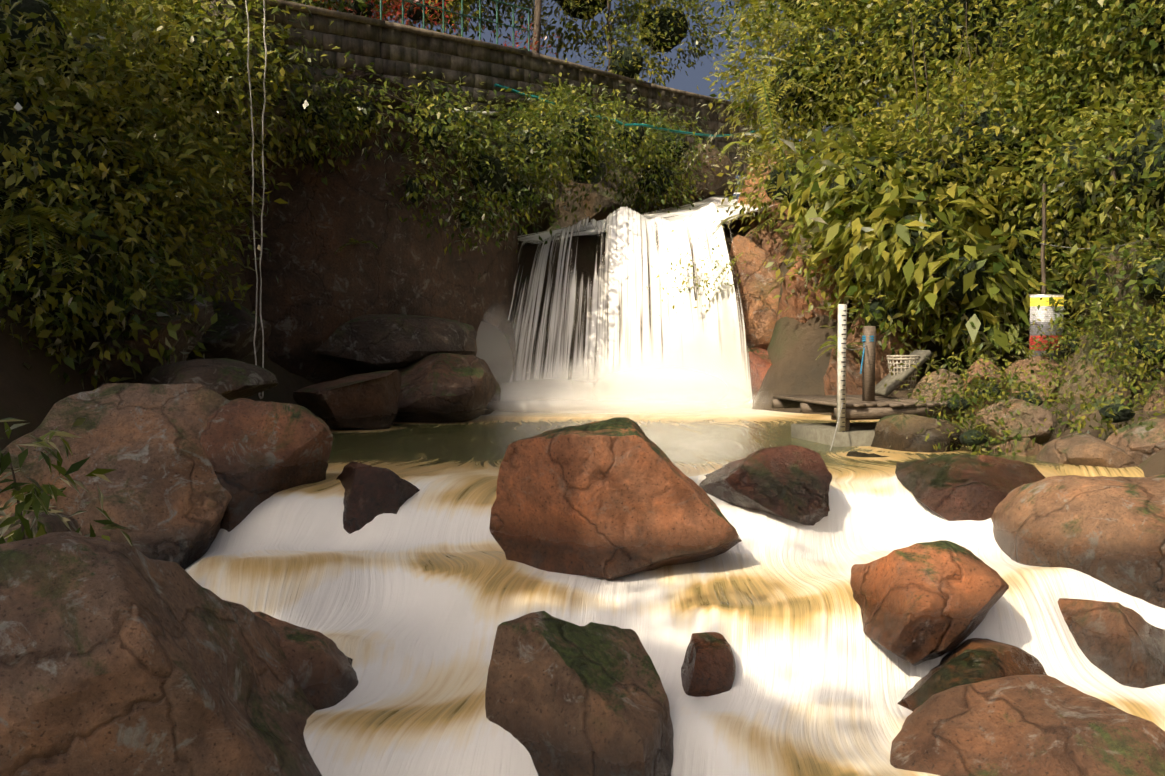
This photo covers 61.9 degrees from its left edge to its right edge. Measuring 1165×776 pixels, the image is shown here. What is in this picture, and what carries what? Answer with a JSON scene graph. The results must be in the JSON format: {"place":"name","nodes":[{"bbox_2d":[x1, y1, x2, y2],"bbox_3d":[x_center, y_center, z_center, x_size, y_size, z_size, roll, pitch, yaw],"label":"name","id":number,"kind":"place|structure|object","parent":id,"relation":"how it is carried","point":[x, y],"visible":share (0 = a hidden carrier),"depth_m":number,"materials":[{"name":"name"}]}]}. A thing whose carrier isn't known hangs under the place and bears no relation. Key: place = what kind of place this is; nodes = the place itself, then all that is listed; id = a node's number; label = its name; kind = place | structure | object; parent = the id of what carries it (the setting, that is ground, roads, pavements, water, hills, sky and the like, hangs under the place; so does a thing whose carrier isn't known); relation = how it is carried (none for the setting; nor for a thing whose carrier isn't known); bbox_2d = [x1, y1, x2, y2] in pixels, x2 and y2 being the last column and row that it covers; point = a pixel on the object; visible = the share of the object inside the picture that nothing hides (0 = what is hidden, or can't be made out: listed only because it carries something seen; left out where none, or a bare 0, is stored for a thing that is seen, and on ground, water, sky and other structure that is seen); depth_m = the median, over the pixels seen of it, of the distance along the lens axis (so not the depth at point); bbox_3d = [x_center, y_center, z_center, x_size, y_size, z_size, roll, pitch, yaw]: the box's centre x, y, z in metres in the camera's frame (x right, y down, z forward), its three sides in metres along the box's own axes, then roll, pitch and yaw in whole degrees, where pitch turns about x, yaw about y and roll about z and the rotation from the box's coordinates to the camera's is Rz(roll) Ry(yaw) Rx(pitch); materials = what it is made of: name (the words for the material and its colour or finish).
{"place":"outdoors","nodes":[
{"label":"outdoors","id":0,"kind":"place"},
{"bbox_2d":[476,319,515,386],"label":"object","id":1,"kind":"object","parent":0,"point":[512,347],"depth_m":17.17,"materials":[{"name":"white liquid"}]},
{"bbox_2d":[476,299,535,408],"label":"water spray","id":2,"kind":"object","parent":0,"point":[479,347],"depth_m":16.85,"materials":[{"name":"white liquid"}]},
{"bbox_2d":[486,350,646,412],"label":"water spray","id":3,"kind":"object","parent":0,"point":[555,385],"depth_m":16.16,"materials":[{"name":"white liquid"}]},
{"bbox_2d":[0,33,1164,476],"bbox_3d":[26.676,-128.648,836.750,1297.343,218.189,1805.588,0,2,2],"label":"terrain","id":4,"kind":"structure","parent":0,"point":[36,391],"depth_m":14.83,"materials":[{"name":"soil"}]},
{"bbox_2d":[0,383,231,569],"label":"rock","id":5,"kind":"object","parent":4,"relation":"on","point":[166,495],"visible":0.35,"depth_m":6.99,"materials":[{"name":"brown stone"}]},
{"bbox_2d":[75,289,214,386],"bbox_3d":[-5.111,-0.488,10.697,2.037,1.240,2.082,0,2,2],"label":"rock","id":6,"kind":"object","parent":4,"relation":"on","point":[116,368],"visible":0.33,"depth_m":10.02,"materials":[{"name":"brown stone"}]},
{"bbox_2d":[0,531,321,775],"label":"rock","id":7,"kind":"object","parent":4,"relation":"on","point":[121,659],"visible":0.94,"depth_m":3.77,"materials":[{"name":"brown stone"}]},
{"bbox_2d":[0,417,132,545],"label":"plant","id":8,"kind":"object","parent":7,"relation":"on","point":[36,500],"visible":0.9,"depth_m":4.59,"materials":[{"name":"green plant"}]},
{"bbox_2d":[141,358,278,400],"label":"rock","id":9,"kind":"object","parent":4,"relation":"on","point":[229,379],"visible":0.73,"depth_m":9.52,"materials":[{"name":"stone"}]},
{"bbox_2d":[188,300,270,360],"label":"rock","id":10,"kind":"object","parent":4,"relation":"on","point":[233,326],"visible":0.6,"depth_m":12.03,"materials":[{"name":"brown stone"}]},
{"bbox_2d":[200,398,332,531],"bbox_3d":[-2.695,0.773,7.656,1.130,1.397,1.031,2,3,41],"label":"rock","id":11,"kind":"object","parent":4,"relation":"on","point":[258,452],"visible":0.52,"depth_m":7.35,"materials":[{"name":"brown stone"}]},
{"bbox_2d":[214,67,517,383],"bbox_3d":[-4.603,-2.173,16.547,4.819,6.207,7.451,1,3,30],"label":"cliff rock","id":12,"kind":"object","parent":4,"relation":"on","point":[316,295],"visible":0.17,"depth_m":14.76,"materials":[{"name":"brown stone"}]},
{"bbox_2d":[452,111,497,115],"bbox_3d":[-1.896,-4.838,17.075,0.852,0.140,0.066,-1,3,-27],"label":"white pvc pipe","id":13,"kind":"object","parent":12,"relation":"on","point":[484,112],"visible":0.29,"depth_m":17.13,"materials":[{"name":"white plastic"}]},
{"bbox_2d":[317,314,476,373],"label":"rock","id":14,"kind":"object","parent":4,"relation":"on","point":[367,343],"visible":0.52,"depth_m":14.40,"materials":[{"name":"brown stone"}]},
{"bbox_2d":[200,0,758,174],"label":"stone retaining wall","id":15,"kind":"structure","parent":4,"relation":"on","point":[390,50],"depth_m":16.77,"materials":[{"name":"grey stone"}]},
{"bbox_2d":[380,0,529,50],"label":"fence","id":16,"kind":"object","parent":15,"relation":"attached to","point":[462,14],"depth_m":17.62,"materials":[{"name":"red metal"}]},
{"bbox_2d":[494,84,754,136],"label":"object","id":17,"kind":"object","parent":15,"relation":"attached to","point":[619,122],"visible":0.48,"depth_m":19.98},
{"bbox_2d":[514,272,538,319],"bbox_3d":[-1.674,-1.201,19.602,1.838,3.523,2.310,0,2,-11],"label":"strand","id":18,"kind":"object","parent":4,"relation":"on","point":[522,278],"depth_m":18.63},
{"bbox_2d":[513,169,555,234],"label":"rock","id":19,"kind":"object","parent":4,"relation":"on","point":[545,225],"visible":0.1,"depth_m":20.24,"materials":[{"name":"brown stone"}]},
{"bbox_2d":[0,0,1164,457],"bbox_3d":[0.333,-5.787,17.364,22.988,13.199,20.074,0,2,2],"label":"foliage shrubs","id":20,"kind":"object","parent":4,"relation":"on","point":[178,126],"visible":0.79,"depth_m":13.46,"materials":[{"name":"green plant"}]},
{"bbox_2d":[245,0,266,398],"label":"hanging rope","id":21,"kind":"object","parent":20,"relation":"hanging from","point":[261,397],"visible":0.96,"depth_m":10.65,"materials":[{"name":"grey fabric"}]},
{"bbox_2d":[10,0,1164,539],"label":"tree branches","id":22,"kind":"object","parent":4,"relation":"on","point":[538,32],"visible":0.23,"depth_m":14.60,"materials":[{"name":"brown plant"}]},
{"bbox_2d":[1040,231,1164,344],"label":"cable","id":23,"kind":"object","parent":22,"relation":"attached to","point":[1101,248],"visible":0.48,"depth_m":11.77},
{"bbox_2d":[535,160,652,228],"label":"rock","id":24,"kind":"object","parent":4,"relation":"on","point":[602,199],"visible":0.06,"depth_m":22.67,"materials":[{"name":"brown stone"}]},
{"bbox_2d":[633,143,736,230],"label":"rock","id":25,"kind":"object","parent":4,"relation":"on","point":[717,187],"visible":0.25,"depth_m":23.65,"materials":[{"name":"brown stone"}]},
{"bbox_2d":[734,175,745,193],"bbox_3d":[5.172,-6.122,27.806,1.354,1.950,5.909,1,3,17],"label":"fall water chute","id":26,"kind":"object","parent":4,"relation":"on","point":[740,184],"visible":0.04,"depth_m":27.06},
{"bbox_2d":[729,235,782,348],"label":"rock","id":27,"kind":"object","parent":4,"relation":"on","point":[759,305],"visible":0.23,"depth_m":17.37,"materials":[{"name":"brown stone"}]},
{"bbox_2d":[747,347,772,401],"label":"rock","id":28,"kind":"object","parent":4,"relation":"on","point":[760,357],"visible":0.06,"depth_m":16.93,"materials":[{"name":"brown stone"}]},
{"bbox_2d":[729,147,807,229],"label":"rock","id":29,"kind":"object","parent":4,"relation":"on","point":[738,223],"visible":0.17,"depth_m":21.93,"materials":[{"name":"brown stone"}]},
{"bbox_2d":[744,218,808,267],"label":"rock","id":30,"kind":"object","parent":4,"relation":"on","point":[771,248],"visible":0.1,"depth_m":18.11,"materials":[{"name":"brown stone"}]},
{"bbox_2d":[776,246,848,322],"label":"rock","id":31,"kind":"object","parent":4,"relation":"on","point":[796,303],"visible":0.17,"depth_m":16.23,"materials":[{"name":"brown stone"}]},
{"bbox_2d":[823,345,880,419],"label":"rock","id":32,"kind":"object","parent":4,"relation":"on","point":[854,378],"visible":0.38,"depth_m":14.32,"materials":[{"name":"brown stone"}]},
{"bbox_2d":[846,287,925,387],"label":"rock","id":33,"kind":"object","parent":4,"relation":"on","point":[881,370],"visible":0.06,"depth_m":15.33,"materials":[{"name":"brown stone"}]},
{"bbox_2d":[1005,356,1062,402],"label":"rock","id":34,"kind":"object","parent":4,"relation":"on","point":[1024,363],"visible":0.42,"depth_m":12.34,"materials":[{"name":"brown stone"}]},
{"bbox_2d":[1029,294,1063,363],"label":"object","id":35,"kind":"object","parent":34,"relation":"on","point":[1041,314],"visible":0.58,"depth_m":12.72,"materials":[{"name":"metal"}]},
{"bbox_2d":[1036,433,1138,468],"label":"rock","id":36,"kind":"object","parent":4,"relation":"on","point":[1085,449],"visible":0.42,"depth_m":8.85,"materials":[{"name":"brown stone"}]},
{"bbox_2d":[1056,335,1132,404],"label":"rock","id":37,"kind":"object","parent":4,"relation":"on","point":[1076,369],"visible":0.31,"depth_m":11.63,"materials":[{"name":"brown stone"}]},
{"bbox_2d":[1065,391,1128,428],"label":"rock","id":38,"kind":"object","parent":4,"relation":"on","point":[1107,402],"visible":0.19,"depth_m":10.63,"materials":[{"name":"brown stone"}]},
{"bbox_2d":[1084,240,1164,392],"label":"bush","id":39,"kind":"object","parent":4,"relation":"on","point":[1126,267],"visible":0.19,"depth_m":11.99,"materials":[{"name":"green plant"}]},
{"bbox_2d":[1105,418,1164,464],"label":"rock","id":40,"kind":"object","parent":4,"relation":"on","point":[1138,443],"visible":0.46,"depth_m":8.79,"materials":[{"name":"brown stone"}]},
{"bbox_2d":[1143,375,1164,411],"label":"rock","id":41,"kind":"object","parent":4,"relation":"on","point":[1149,404],"visible":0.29,"depth_m":10.37,"materials":[{"name":"brown stone"}]},
{"bbox_2d":[0,0,1164,395],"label":"foliage","id":42,"kind":"object","parent":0,"point":[72,252],"depth_m":15.62,"materials":[{"name":"green plant"}]},
{"bbox_2d":[497,202,752,408],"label":"waterfall water","id":43,"kind":"structure","parent":0,"point":[715,323],"depth_m":17.48,"materials":[{"name":"white liquid"}]},
{"bbox_2d":[484,373,776,417],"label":"mist cloud","id":44,"kind":"structure","parent":0,"point":[582,402],"depth_m":14.97,"materials":[{"name":"white liquid"}]},
{"bbox_2d":[518,195,772,243],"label":"waterfall water","id":45,"kind":"structure","parent":0,"point":[684,212],"depth_m":20.30,"materials":[{"name":"white liquid"}]},
{"bbox_2d":[305,0,996,197],"label":"sky","id":46,"kind":"structure","parent":0,"point":[681,81],"materials":[{"name":"blue"}]},
{"bbox_2d":[553,334,773,413],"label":"water spray","id":47,"kind":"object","parent":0,"point":[662,399],"depth_m":15.74,"materials":[{"name":"white liquid"}]},
{"bbox_2d":[185,407,1164,775],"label":"stream water","id":48,"kind":"structure","parent":0,"point":[419,597],"depth_m":5.86,"materials":[{"name":"white liquid"}]},
{"bbox_2d":[0,509,78,542],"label":"rock","id":49,"kind":"object","parent":48,"relation":"in","point":[51,522],"visible":0.15,"depth_m":5.65,"materials":[{"name":"brown stone"}]},
{"bbox_2d":[253,611,357,709],"bbox_3d":[-1.529,1.488,5.101,0.800,0.658,0.832,0,2,2],"label":"rock","id":50,"kind":"object","parent":48,"relation":"in","point":[323,670],"visible":0.27,"depth_m":4.89,"materials":[{"name":"brown stone"}]},
{"bbox_2d":[293,370,401,429],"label":"rock","id":51,"kind":"object","parent":48,"relation":"on","point":[366,401],"visible":0.98,"depth_m":12.46,"materials":[{"name":"brown stone"}]},
{"bbox_2d":[337,461,419,533],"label":"rock","id":52,"kind":"object","parent":48,"relation":"in","point":[371,493],"visible":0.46,"depth_m":7.40,"materials":[{"name":"brown stone"}]},
{"bbox_2d":[394,352,496,422],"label":"rock","id":53,"kind":"object","parent":48,"relation":"in","point":[439,387],"visible":0.73,"depth_m":13.74,"materials":[{"name":"brown stone"}]},
{"bbox_2d":[482,382,500,414],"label":"rock","id":54,"kind":"object","parent":48,"relation":"on","point":[495,397],"depth_m":15.47,"materials":[{"name":"stone"}]},
{"bbox_2d":[485,611,673,775],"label":"rock","id":55,"kind":"object","parent":48,"relation":"in","point":[564,698],"visible":0.94,"depth_m":4.51,"materials":[{"name":"brown stone"}]},
{"bbox_2d":[489,417,741,579],"bbox_3d":[0.210,0.703,6.580,1.660,1.046,1.173,0,2,2],"label":"rock","id":56,"kind":"object","parent":48,"relation":"in","point":[613,498],"visible":1,"depth_m":6.08,"materials":[{"name":"brown stone"}]},
{"bbox_2d":[681,632,735,696],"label":"rock","id":57,"kind":"object","parent":48,"relation":"in","point":[708,667],"visible":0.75,"depth_m":5.03,"materials":[{"name":"brown stone"}]},
{"bbox_2d":[699,445,831,525],"bbox_3d":[1.345,0.764,7.350,0.854,0.688,1.122,-1,2,-14],"label":"rock","id":58,"kind":"object","parent":48,"relation":"on","point":[791,482],"visible":0.75,"depth_m":7.03,"materials":[{"name":"brown stone"}]},
{"bbox_2d":[791,350,931,446],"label":"concrete pier and slab","id":59,"kind":"structure","parent":48,"relation":"on","point":[860,434],"depth_m":11.24,"materials":[{"name":"grey concrete"}]},
{"bbox_2d":[836,304,846,431],"bbox_3d":[2.795,-0.191,10.473,0.091,1.420,0.053,0,2,2],"label":"staff gauge post","id":60,"kind":"object","parent":59,"relation":"on","point":[840,356],"visible":0.79,"depth_m":10.46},
{"bbox_2d":[840,310,845,431],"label":"gauge markings","id":61,"kind":"object","parent":60,"relation":"attached to","point":[843,371],"visible":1,"depth_m":10.45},
{"bbox_2d":[772,326,952,430],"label":"wooden platform","id":62,"kind":"structure","parent":59,"relation":"on","point":[867,403],"depth_m":11.15,"materials":[{"name":"brown wood"}]},
{"bbox_2d":[830,345,866,450],"bbox_3d":[2.765,0.295,10.427,0.060,1.562,1.972,2,3,32],"label":"rope","id":63,"kind":"object","parent":62,"relation":"attached to","point":[842,404],"visible":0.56,"depth_m":10.33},
{"bbox_2d":[860,336,874,373],"bbox_3d":[3.294,-0.384,11.222,0.190,0.443,0.143,0,2,2],"label":"rope","id":64,"kind":"object","parent":62,"relation":"attached to","point":[864,339],"visible":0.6,"depth_m":11.18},
{"bbox_2d":[887,355,919,390],"bbox_3d":[3.962,-0.189,11.978,0.397,0.433,0.402,0,2,2],"label":"woven basket","id":65,"kind":"object","parent":62,"relation":"on","point":[901,367],"visible":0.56,"depth_m":11.85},
{"bbox_2d":[847,451,887,456],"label":"rock","id":66,"kind":"object","parent":48,"relation":"in","point":[855,454],"visible":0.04,"depth_m":9.52,"materials":[{"name":"brown stone"}]},
{"bbox_2d":[871,414,962,452],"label":"rock","id":67,"kind":"object","parent":48,"relation":"in","point":[894,432],"visible":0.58,"depth_m":10.05,"materials":[{"name":"brown stone"}]},
{"bbox_2d":[850,540,1008,665],"bbox_3d":[1.918,1.219,5.491,0.815,0.777,1.027,0,2,2],"label":"rock","id":68,"kind":"object","parent":48,"relation":"in","point":[918,603],"visible":0.92,"depth_m":5.10,"materials":[{"name":"brown stone"}]},
{"bbox_2d":[912,369,964,422],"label":"rock","id":69,"kind":"object","parent":48,"relation":"on","point":[936,378],"visible":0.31,"depth_m":11.67,"materials":[{"name":"brown stone"}]},
{"bbox_2d":[897,638,1046,710],"bbox_3d":[1.995,1.529,5.073,0.917,0.392,0.685,-1,3,-30],"label":"rock","id":70,"kind":"object","parent":48,"relation":"in","point":[971,661],"visible":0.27,"depth_m":4.93,"materials":[{"name":"brown stone"}]},
{"bbox_2d":[980,437,1042,456],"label":"rock","id":71,"kind":"object","parent":48,"relation":"in","point":[1025,445],"visible":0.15,"depth_m":9.75,"materials":[{"name":"brown stone"}]},
{"bbox_2d":[890,675,1164,775],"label":"rock","id":72,"kind":"object","parent":48,"relation":"in","point":[1030,725],"visible":1,"depth_m":3.98,"materials":[{"name":"brown stone"}]},
{"bbox_2d":[991,475,1164,607],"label":"rock","id":73,"kind":"object","parent":48,"relation":"in","point":[1109,531],"visible":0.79,"depth_m":6.08,"materials":[{"name":"brown stone"}]},
{"bbox_2d":[1058,598,1164,688],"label":"rock","id":74,"kind":"object","parent":48,"relation":"in","point":[1119,643],"visible":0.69,"depth_m":5.30,"materials":[{"name":"brown stone"}]},
{"bbox_2d":[1149,474,1164,477],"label":"rock","id":75,"kind":"object","parent":48,"relation":"on","point":[1160,476],"visible":0.02,"depth_m":7.87,"materials":[{"name":"brown stone"}]},
{"bbox_2d":[895,454,1044,520],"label":"rock","id":76,"kind":"object","parent":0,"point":[958,487],"visible":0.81,"depth_m":7.13,"materials":[{"name":"brown stone"}]},
{"bbox_2d":[963,358,1010,414],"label":"rock","id":77,"kind":"object","parent":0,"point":[976,366],"visible":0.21,"depth_m":12.14,"materials":[{"name":"brown stone"}]},
{"bbox_2d":[975,398,1052,443],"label":"rock","id":78,"kind":"object","parent":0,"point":[1028,416],"visible":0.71,"depth_m":10.19,"materials":[{"name":"brown stone"}]}
]}

